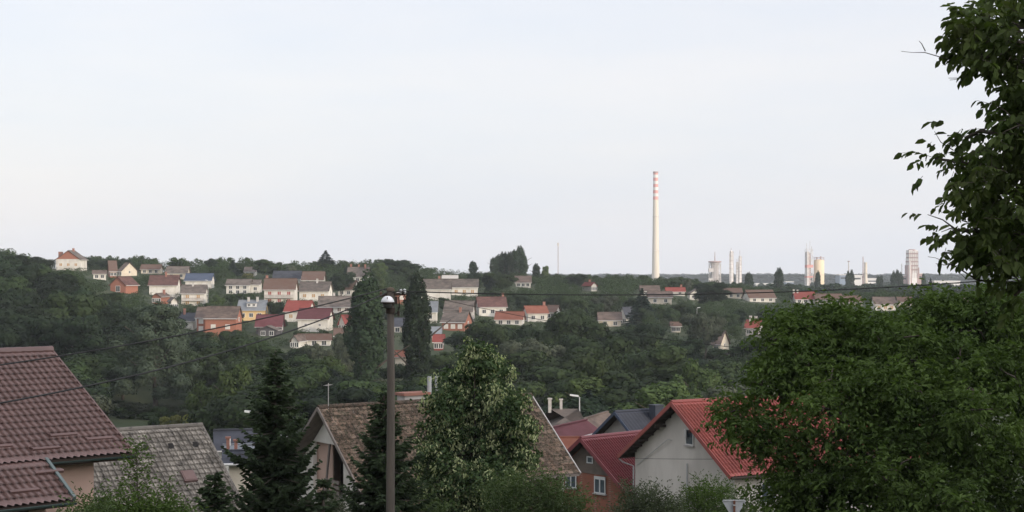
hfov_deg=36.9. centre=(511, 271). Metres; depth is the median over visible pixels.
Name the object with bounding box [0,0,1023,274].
sky
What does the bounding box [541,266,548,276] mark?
broadleaf tree
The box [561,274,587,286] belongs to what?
broadleaf tree
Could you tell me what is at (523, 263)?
poplar tree
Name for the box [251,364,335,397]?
broadleaf tree
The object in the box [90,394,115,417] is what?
broadleaf tree
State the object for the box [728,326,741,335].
bush
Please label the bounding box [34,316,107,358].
broadleaf tree
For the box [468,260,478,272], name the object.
poplar tree
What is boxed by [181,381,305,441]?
broadleaf tree
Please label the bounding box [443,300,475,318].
house
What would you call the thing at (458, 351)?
broadleaf tree
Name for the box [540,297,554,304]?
broadleaf tree
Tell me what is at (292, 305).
house
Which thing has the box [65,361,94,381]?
broadleaf tree
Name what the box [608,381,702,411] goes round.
broadleaf tree
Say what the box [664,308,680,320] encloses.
broadleaf tree
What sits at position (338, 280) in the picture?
broadleaf tree
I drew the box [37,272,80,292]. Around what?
broadleaf tree
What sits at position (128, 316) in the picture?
broadleaf tree
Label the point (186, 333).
overhead wire
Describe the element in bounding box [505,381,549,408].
broadleaf tree
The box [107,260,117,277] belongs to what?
house
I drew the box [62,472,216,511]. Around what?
bush
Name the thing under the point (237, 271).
fir tree
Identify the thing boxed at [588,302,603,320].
broadleaf tree
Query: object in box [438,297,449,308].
broadleaf tree
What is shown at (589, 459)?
window
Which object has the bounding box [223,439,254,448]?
house
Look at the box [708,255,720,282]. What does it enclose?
prilling tower
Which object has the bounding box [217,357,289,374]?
broadleaf tree
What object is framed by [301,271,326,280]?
house
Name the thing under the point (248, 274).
garden shrub
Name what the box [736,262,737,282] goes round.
process column
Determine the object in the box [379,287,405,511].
utility pole
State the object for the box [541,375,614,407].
broadleaf tree
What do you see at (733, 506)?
road sign
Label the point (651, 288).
house
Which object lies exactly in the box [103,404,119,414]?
broadleaf tree
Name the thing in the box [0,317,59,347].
broadleaf tree
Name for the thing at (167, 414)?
bush
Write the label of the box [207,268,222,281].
broadleaf tree
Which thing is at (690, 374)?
tree
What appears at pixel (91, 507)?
bush
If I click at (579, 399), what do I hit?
street lamp
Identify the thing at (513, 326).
broadleaf tree
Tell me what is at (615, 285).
shrubbery
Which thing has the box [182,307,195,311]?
bush
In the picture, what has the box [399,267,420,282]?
broadleaf tree
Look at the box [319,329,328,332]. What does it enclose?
bush
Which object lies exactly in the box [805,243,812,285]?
lattice tower
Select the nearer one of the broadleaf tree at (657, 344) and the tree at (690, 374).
the tree at (690, 374)
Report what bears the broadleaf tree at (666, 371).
on the ground
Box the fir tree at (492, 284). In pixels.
[481,277,496,296]
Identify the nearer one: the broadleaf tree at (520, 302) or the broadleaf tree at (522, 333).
the broadleaf tree at (522, 333)
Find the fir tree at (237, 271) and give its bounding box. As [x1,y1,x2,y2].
[225,260,242,275]
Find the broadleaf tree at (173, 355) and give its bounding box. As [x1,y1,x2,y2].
[154,347,196,375]
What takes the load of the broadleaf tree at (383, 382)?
on the ground
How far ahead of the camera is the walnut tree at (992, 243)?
14.52 m
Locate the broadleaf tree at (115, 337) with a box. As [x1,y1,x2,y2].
[104,334,153,362]
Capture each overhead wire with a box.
[0,288,386,365]
[0,292,387,403]
[404,290,995,362]
[406,278,1019,294]
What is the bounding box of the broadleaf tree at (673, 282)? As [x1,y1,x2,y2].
[668,280,684,286]
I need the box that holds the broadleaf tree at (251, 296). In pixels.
[243,294,255,299]
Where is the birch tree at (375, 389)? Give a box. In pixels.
[371,387,382,393]
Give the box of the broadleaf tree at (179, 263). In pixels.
[169,261,182,265]
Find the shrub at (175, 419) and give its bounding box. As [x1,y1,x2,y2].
[170,415,182,423]
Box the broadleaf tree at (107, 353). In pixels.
[95,344,155,399]
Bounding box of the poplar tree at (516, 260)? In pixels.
[511,249,519,276]
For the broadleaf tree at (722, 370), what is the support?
on the ground
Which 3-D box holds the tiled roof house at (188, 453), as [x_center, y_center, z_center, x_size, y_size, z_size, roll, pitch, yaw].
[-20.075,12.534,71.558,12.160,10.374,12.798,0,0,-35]
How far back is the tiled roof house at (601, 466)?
100.06 m
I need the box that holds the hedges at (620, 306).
[50,259,985,348]
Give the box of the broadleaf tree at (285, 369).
[223,368,295,386]
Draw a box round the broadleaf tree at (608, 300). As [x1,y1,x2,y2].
[590,295,619,311]
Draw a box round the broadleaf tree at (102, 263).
[94,259,120,268]
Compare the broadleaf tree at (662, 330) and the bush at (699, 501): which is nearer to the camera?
the bush at (699, 501)
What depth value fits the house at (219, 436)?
119.47 m
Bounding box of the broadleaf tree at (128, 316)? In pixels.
[100,313,136,324]
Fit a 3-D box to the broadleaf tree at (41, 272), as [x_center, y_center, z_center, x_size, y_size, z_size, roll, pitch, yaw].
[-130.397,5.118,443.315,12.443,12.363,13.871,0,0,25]
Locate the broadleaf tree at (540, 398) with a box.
[503,380,551,406]
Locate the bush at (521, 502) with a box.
[467,461,607,511]
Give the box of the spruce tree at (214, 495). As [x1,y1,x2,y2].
[192,471,234,511]
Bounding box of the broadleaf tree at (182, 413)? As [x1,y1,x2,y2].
[177,409,187,416]
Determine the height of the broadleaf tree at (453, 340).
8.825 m
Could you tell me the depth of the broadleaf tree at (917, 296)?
622.13 m
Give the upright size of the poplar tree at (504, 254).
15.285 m
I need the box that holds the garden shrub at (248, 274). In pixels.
[241,273,253,277]
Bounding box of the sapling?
[111,435,158,509]
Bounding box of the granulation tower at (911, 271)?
[905,249,918,284]
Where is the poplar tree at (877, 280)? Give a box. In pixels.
[876,275,880,286]
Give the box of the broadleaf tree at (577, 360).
[519,350,595,383]
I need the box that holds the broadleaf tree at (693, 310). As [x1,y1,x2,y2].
[684,305,701,316]
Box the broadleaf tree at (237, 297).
[225,293,242,303]
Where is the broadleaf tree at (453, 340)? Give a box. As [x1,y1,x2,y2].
[442,332,465,349]
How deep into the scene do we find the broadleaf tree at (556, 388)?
262.88 m
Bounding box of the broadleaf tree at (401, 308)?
[382,303,404,320]
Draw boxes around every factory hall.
[835,274,846,284]
[854,275,862,285]
[867,278,876,283]
[932,281,960,285]
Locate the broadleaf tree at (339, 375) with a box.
[328,368,353,379]
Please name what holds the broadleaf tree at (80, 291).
on the ground
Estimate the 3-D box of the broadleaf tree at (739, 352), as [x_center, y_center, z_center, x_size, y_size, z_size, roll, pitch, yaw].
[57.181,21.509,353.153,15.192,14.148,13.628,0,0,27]
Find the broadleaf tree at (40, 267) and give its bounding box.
[32,264,45,285]
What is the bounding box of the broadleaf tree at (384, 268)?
[371,262,388,277]
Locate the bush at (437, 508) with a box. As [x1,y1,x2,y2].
[415,485,469,511]
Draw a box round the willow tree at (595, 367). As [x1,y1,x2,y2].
[575,358,610,392]
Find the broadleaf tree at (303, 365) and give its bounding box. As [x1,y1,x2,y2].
[287,364,317,370]
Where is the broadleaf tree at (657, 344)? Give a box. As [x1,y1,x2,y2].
[651,340,662,351]
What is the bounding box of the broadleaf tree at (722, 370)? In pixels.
[698,364,746,385]
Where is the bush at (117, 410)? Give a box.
[110,407,129,415]
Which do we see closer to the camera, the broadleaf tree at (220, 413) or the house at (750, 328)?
the broadleaf tree at (220, 413)
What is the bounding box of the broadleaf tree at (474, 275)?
[467,271,481,285]
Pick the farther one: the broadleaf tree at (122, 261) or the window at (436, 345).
the broadleaf tree at (122, 261)
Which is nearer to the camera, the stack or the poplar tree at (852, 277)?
the poplar tree at (852, 277)
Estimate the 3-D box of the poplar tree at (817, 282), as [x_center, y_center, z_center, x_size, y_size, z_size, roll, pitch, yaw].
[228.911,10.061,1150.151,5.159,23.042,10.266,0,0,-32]
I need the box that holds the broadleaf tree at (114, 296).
[91,292,122,306]
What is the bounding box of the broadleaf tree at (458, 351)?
[452,348,464,354]
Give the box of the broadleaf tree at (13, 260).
[3,255,23,270]
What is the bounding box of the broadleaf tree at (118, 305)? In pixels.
[94,297,129,312]
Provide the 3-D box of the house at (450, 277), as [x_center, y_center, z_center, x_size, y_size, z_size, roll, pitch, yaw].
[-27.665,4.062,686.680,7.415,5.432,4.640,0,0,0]
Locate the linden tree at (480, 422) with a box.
[406,336,543,511]
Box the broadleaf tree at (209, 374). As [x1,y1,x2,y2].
[159,345,229,390]
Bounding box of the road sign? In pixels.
[722,500,745,511]
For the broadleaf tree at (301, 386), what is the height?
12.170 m
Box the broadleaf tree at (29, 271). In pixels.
[0,264,38,287]
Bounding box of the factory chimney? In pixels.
[652,171,658,280]
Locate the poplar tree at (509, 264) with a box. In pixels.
[504,251,514,274]
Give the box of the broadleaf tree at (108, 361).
[67,353,150,394]
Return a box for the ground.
[52,268,1023,511]
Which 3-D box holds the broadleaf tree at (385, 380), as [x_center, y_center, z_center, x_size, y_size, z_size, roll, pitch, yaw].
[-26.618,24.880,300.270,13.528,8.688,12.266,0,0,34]
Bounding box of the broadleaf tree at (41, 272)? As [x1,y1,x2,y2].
[36,268,86,285]
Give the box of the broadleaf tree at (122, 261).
[119,258,132,266]
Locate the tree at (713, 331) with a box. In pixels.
[679,312,727,358]
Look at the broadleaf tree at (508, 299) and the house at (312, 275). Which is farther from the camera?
the house at (312, 275)
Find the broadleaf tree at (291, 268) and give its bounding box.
[285,265,296,270]
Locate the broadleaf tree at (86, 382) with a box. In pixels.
[73,374,101,386]
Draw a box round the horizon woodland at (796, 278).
[434,273,1020,284]
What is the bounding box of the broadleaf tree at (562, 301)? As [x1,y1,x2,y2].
[550,292,572,309]
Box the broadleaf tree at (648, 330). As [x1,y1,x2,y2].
[603,323,658,359]
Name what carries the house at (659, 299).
on the ground
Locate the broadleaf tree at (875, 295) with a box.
[869,293,881,299]
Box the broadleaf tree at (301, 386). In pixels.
[261,374,318,415]
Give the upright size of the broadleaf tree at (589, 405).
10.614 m
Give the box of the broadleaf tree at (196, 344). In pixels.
[188,340,214,365]
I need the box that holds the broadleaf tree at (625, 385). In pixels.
[594,369,690,406]
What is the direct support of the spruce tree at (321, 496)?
on the ground
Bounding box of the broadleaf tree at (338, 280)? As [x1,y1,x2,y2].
[327,272,355,295]
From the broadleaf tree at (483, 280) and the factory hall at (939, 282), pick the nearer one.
the broadleaf tree at (483, 280)
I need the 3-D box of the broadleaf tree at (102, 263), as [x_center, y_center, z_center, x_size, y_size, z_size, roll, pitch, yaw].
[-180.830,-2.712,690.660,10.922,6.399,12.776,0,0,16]
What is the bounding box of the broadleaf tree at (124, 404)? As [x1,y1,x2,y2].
[114,402,139,407]
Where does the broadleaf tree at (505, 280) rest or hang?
on the ground
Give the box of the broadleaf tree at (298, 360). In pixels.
[285,354,322,366]
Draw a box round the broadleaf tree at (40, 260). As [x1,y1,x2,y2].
[29,256,54,269]
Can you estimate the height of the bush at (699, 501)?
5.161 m
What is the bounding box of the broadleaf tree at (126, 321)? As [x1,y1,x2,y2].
[114,320,130,324]
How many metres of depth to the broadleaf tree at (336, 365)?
326.76 m
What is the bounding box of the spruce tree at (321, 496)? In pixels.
[306,478,336,511]
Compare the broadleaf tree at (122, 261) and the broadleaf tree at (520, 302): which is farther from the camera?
the broadleaf tree at (122, 261)
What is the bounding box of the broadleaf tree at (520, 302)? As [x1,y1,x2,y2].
[511,293,533,308]
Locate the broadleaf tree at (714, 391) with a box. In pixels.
[700,382,777,397]
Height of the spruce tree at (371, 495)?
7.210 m
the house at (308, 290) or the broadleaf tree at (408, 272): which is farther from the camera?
the broadleaf tree at (408, 272)
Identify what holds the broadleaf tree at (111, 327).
on the ground
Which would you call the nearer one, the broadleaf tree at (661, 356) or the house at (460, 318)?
the broadleaf tree at (661, 356)
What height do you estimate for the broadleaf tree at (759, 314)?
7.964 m
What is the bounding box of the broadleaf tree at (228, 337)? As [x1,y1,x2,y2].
[217,330,250,348]
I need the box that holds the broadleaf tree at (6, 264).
[0,258,33,281]
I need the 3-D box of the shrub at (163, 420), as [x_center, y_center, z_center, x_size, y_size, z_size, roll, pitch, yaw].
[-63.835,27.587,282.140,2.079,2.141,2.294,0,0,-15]
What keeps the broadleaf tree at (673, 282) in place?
on the ground
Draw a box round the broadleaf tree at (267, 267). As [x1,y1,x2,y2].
[252,259,280,274]
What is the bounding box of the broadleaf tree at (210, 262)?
[204,258,218,269]
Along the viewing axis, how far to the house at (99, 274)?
629.76 m
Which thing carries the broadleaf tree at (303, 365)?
on the ground
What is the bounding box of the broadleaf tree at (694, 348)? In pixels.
[660,338,706,361]
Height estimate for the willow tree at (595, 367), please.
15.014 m
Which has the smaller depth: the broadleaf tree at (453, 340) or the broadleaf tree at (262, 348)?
the broadleaf tree at (262, 348)
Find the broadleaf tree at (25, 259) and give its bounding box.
[13,255,37,264]
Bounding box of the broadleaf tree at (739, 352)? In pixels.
[728,337,778,379]
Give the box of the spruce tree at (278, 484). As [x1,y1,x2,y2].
[199,349,344,511]
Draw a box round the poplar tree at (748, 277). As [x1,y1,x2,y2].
[744,272,753,285]
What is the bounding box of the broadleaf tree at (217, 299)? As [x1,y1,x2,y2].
[209,295,225,305]
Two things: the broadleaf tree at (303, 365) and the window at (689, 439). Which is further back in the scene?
the broadleaf tree at (303, 365)
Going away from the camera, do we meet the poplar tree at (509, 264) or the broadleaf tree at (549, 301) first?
the broadleaf tree at (549, 301)
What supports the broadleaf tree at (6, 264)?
on the ground
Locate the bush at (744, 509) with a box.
[702,477,768,511]
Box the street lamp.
[570,394,579,410]
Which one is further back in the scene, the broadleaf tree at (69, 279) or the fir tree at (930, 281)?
the fir tree at (930, 281)
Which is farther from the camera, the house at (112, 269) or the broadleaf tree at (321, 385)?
the house at (112, 269)
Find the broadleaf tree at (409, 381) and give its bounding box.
[395,373,450,388]
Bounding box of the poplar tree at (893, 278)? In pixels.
[890,270,896,284]
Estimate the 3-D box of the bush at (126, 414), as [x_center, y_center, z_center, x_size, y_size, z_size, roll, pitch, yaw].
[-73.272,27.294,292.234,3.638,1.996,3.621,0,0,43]
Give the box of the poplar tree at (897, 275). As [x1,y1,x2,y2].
[895,269,902,283]
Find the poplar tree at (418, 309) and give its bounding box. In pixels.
[394,270,450,378]
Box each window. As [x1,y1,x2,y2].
[434,343,438,348]
[565,476,575,489]
[586,456,592,463]
[592,476,605,495]
[683,428,694,446]
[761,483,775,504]
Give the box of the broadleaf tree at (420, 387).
[368,384,434,401]
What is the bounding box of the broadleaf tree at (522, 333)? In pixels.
[484,324,536,351]
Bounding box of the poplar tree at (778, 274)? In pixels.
[773,267,786,286]
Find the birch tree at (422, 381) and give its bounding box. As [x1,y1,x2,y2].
[416,377,433,389]
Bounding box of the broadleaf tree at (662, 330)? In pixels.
[656,324,667,335]
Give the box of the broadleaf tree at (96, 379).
[89,375,111,390]
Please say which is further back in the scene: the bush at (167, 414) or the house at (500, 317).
the house at (500, 317)
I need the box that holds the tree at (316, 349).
[299,343,334,362]
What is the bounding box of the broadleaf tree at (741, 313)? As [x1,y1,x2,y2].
[732,308,746,322]
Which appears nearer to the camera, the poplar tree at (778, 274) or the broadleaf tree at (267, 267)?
the broadleaf tree at (267, 267)
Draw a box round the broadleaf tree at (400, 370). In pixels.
[379,363,406,379]
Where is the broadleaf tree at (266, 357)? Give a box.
[238,355,282,360]
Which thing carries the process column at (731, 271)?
on the ground
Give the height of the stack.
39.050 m
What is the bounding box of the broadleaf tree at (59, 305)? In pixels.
[39,291,107,328]
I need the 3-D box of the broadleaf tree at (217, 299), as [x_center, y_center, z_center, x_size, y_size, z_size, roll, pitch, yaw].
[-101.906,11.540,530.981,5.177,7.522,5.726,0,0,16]
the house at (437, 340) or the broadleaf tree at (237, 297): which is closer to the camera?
the house at (437, 340)
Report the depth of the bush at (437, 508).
51.60 m
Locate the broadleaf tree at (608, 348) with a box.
[556,333,633,371]
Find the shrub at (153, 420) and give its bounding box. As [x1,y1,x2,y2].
[148,415,159,424]
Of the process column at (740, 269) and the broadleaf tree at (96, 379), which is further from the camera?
the process column at (740, 269)
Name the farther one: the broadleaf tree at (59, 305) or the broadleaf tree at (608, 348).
the broadleaf tree at (59, 305)
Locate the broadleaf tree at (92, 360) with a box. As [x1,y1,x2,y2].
[61,353,117,380]
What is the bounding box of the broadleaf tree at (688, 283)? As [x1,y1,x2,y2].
[682,279,692,288]
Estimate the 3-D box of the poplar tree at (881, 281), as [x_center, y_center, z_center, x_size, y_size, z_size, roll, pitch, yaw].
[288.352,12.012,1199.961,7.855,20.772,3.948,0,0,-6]
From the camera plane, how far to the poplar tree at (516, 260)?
751.61 m
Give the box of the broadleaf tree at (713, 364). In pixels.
[701,358,749,374]
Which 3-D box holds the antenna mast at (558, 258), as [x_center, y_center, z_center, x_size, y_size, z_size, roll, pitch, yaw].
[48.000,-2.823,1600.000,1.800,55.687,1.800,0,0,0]
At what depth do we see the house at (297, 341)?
441.12 m
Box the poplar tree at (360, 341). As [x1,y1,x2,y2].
[342,269,409,381]
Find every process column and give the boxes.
[729,250,733,283]
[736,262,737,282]
[738,255,741,282]
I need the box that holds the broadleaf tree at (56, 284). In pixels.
[30,278,79,299]
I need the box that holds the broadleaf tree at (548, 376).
[525,365,618,405]
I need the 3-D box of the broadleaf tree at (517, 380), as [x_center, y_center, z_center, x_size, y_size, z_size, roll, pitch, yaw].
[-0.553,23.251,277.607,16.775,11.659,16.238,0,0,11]
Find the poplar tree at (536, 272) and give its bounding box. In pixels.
[531,263,540,276]
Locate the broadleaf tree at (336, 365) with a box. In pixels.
[308,356,354,378]
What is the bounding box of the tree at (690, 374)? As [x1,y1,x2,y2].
[669,358,721,396]
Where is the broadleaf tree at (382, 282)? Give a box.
[374,274,386,291]
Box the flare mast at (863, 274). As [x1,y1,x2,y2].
[862,262,863,283]
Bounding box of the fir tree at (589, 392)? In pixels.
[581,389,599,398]
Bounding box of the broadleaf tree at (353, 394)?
[298,386,377,422]
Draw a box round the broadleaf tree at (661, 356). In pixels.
[619,345,700,377]
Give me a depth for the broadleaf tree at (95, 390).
243.65 m
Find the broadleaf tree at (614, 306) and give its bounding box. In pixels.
[598,292,620,310]
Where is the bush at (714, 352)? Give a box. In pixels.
[701,347,727,357]
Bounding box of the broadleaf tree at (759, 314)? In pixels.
[756,308,768,320]
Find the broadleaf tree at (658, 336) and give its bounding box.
[655,334,664,340]
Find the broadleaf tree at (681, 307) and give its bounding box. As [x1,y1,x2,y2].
[669,303,686,315]
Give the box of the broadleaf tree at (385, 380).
[369,377,406,381]
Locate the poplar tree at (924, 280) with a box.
[921,274,926,283]
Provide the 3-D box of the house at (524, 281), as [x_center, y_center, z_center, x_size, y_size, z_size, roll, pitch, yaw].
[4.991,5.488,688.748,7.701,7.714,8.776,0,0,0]
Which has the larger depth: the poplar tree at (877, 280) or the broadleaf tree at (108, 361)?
the poplar tree at (877, 280)
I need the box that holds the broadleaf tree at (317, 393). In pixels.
[298,383,339,413]
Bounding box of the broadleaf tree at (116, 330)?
[101,321,144,348]
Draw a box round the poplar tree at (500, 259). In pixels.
[488,254,503,274]
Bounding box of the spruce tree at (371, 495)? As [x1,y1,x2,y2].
[316,392,439,511]
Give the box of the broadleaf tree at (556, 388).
[549,381,568,393]
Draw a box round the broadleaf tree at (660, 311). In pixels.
[653,305,667,318]
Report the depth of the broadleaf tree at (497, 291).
586.75 m
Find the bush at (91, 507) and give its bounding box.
[52,478,139,511]
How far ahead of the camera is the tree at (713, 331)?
428.10 m
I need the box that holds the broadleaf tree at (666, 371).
[632,364,685,381]
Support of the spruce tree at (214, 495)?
on the ground
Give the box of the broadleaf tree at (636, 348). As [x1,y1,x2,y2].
[603,331,652,364]
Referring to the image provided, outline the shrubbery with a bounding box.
[0,248,1023,436]
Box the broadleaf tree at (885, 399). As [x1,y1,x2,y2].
[694,277,1023,511]
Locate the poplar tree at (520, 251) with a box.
[515,245,528,272]
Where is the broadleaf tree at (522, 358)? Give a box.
[492,349,548,378]
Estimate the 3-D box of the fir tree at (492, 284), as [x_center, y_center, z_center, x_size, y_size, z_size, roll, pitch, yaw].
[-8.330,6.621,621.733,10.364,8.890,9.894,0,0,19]
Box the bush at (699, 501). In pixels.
[665,469,757,511]
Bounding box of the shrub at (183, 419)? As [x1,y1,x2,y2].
[182,414,191,422]
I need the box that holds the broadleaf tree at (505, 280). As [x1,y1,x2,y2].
[483,272,518,289]
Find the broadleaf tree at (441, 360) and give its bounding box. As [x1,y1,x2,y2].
[424,351,463,373]
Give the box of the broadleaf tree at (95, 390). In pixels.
[79,380,113,399]
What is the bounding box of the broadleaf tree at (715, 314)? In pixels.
[707,312,720,317]
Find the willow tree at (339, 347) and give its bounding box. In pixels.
[331,332,365,371]
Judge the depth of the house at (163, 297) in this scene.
549.80 m
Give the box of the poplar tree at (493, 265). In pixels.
[489,257,498,271]
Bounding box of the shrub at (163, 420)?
[159,416,169,424]
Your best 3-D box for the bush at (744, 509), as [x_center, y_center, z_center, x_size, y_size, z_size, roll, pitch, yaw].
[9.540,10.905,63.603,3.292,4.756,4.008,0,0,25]
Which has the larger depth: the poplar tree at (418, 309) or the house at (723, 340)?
the house at (723, 340)
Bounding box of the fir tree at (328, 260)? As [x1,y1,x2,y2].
[309,250,339,271]
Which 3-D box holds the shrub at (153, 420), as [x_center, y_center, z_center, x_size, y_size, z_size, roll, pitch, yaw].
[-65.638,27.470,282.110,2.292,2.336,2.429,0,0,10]
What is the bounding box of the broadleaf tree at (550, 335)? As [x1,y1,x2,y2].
[532,309,609,347]
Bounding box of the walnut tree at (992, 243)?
[893,0,1023,329]
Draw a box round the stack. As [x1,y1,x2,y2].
[864,262,866,282]
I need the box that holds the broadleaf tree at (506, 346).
[497,338,568,367]
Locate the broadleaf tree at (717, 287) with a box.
[692,282,732,304]
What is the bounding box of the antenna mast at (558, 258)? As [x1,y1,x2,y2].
[557,243,558,273]
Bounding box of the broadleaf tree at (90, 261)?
[85,257,95,266]
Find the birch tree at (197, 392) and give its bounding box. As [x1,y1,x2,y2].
[184,380,216,439]
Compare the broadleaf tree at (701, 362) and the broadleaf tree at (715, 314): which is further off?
the broadleaf tree at (715, 314)
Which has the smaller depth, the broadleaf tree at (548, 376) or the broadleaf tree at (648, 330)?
the broadleaf tree at (548, 376)
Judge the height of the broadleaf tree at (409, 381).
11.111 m
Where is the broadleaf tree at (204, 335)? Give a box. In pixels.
[188,330,214,338]
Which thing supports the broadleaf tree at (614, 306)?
on the ground
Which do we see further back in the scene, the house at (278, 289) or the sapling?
the house at (278, 289)
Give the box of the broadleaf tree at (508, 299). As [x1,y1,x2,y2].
[496,294,510,305]
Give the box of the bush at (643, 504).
[597,476,705,511]
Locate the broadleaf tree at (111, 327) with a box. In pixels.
[102,320,155,336]
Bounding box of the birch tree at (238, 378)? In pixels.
[209,365,253,427]
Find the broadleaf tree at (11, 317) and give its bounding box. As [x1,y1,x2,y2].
[0,309,55,346]
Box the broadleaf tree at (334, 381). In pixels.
[321,378,348,390]
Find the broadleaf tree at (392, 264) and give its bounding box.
[383,259,421,277]
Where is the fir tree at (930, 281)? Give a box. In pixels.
[926,278,934,291]
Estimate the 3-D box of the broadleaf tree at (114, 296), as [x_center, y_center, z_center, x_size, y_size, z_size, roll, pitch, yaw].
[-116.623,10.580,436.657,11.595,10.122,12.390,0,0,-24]
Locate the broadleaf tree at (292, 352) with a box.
[278,347,336,360]
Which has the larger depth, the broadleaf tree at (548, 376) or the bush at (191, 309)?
the bush at (191, 309)
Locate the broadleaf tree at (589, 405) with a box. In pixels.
[542,396,622,416]
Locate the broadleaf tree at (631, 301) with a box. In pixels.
[623,297,642,311]
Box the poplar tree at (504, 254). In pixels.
[500,251,508,273]
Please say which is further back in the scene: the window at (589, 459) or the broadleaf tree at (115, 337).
the broadleaf tree at (115, 337)
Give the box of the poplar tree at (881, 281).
[879,274,883,286]
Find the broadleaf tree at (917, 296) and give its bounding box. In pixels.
[914,290,925,298]
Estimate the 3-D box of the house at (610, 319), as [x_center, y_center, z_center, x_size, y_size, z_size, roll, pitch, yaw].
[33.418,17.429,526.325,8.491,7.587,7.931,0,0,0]
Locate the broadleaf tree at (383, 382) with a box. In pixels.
[359,379,407,386]
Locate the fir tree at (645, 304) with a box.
[621,288,663,327]
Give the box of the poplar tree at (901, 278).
[897,272,903,283]
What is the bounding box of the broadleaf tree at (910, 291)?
[905,290,917,297]
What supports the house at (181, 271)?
on the ground
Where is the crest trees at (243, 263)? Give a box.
[88,255,959,297]
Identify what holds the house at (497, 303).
on the ground
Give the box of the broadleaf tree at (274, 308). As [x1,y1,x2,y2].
[267,301,283,313]
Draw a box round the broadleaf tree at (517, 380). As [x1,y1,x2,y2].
[497,371,531,385]
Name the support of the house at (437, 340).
on the ground
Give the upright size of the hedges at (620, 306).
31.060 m
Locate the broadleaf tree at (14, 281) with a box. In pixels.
[0,274,37,293]
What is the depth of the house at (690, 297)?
661.05 m
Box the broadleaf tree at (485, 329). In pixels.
[459,318,513,356]
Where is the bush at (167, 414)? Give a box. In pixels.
[159,412,176,420]
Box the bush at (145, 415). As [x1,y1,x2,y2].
[136,412,156,419]
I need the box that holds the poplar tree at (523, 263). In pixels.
[516,254,530,275]
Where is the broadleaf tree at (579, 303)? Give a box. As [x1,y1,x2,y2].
[568,297,589,312]
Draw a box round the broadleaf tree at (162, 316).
[108,301,203,406]
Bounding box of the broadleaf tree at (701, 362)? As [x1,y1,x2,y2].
[684,355,710,365]
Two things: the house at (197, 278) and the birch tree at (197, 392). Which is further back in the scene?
the house at (197, 278)
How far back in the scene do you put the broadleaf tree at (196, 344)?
361.64 m
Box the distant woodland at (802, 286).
[434,274,1006,295]
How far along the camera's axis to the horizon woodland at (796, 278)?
3042.70 m
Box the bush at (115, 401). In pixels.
[111,400,124,403]
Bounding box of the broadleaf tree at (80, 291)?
[49,288,92,297]
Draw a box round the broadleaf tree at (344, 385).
[334,379,405,400]
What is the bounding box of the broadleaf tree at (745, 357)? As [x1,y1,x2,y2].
[717,352,761,375]
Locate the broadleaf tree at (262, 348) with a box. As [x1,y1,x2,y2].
[220,336,280,365]
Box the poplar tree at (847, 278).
[845,271,850,285]
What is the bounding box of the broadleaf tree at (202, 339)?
[189,337,222,365]
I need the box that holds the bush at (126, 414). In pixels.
[116,410,135,418]
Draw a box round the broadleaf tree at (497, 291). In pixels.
[489,289,503,296]
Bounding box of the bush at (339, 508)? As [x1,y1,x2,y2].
[317,482,364,511]
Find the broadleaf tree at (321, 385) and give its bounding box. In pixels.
[314,376,352,391]
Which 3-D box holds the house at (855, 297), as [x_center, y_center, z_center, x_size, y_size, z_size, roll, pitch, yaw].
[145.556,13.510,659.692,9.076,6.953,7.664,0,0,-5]
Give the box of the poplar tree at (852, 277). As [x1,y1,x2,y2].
[850,270,854,285]
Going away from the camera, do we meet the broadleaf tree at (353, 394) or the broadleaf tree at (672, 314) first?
the broadleaf tree at (353, 394)
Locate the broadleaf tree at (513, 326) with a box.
[503,324,529,330]
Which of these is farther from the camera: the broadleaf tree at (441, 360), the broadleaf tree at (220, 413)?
the broadleaf tree at (441, 360)
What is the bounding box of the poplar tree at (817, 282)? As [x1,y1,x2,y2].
[814,270,820,286]
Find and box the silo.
[814,256,823,283]
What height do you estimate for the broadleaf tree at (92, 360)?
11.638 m
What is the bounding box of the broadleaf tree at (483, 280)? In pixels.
[481,272,498,286]
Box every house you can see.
[0,346,135,511]
[55,248,87,270]
[92,270,106,279]
[94,422,240,511]
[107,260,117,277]
[108,276,139,293]
[118,262,138,275]
[139,264,163,273]
[147,272,181,297]
[151,290,171,303]
[164,266,190,278]
[166,297,177,306]
[178,308,196,329]
[180,282,208,305]
[184,273,215,288]
[194,307,205,331]
[203,306,243,334]
[213,428,257,472]
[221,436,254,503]
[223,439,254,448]
[225,279,252,293]
[237,297,269,320]
[243,267,256,275]
[251,279,262,292]
[254,314,285,333]
[256,325,281,335]
[262,275,298,304]
[272,271,301,282]
[283,300,315,321]
[286,376,580,511]
[289,334,306,347]
[296,308,334,331]
[297,333,332,345]
[298,279,333,300]
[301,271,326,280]
[318,293,351,312]
[333,328,344,336]
[337,314,348,327]
[338,280,357,295]
[347,264,369,280]
[394,317,404,332]
[394,350,405,365]
[397,292,405,304]
[420,276,451,299]
[428,301,438,322]
[431,326,442,333]
[432,334,445,350]
[440,307,473,330]
[442,275,458,278]
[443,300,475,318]
[451,279,478,295]
[475,295,507,316]
[494,311,525,324]
[515,276,531,287]
[522,302,549,321]
[546,398,583,425]
[547,305,560,318]
[552,419,596,435]
[559,436,579,448]
[564,430,640,511]
[581,280,597,291]
[583,411,610,427]
[592,404,663,434]
[597,312,622,326]
[617,396,928,511]
[620,306,633,323]
[639,285,659,295]
[646,291,672,304]
[665,285,685,295]
[669,321,681,332]
[687,288,697,299]
[711,330,730,349]
[724,288,742,298]
[741,290,776,301]
[743,316,762,335]
[791,289,814,302]
[813,293,841,303]
[838,295,861,305]
[869,297,896,310]
[896,297,911,306]
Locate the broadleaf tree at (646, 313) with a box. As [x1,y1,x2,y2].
[638,308,654,322]

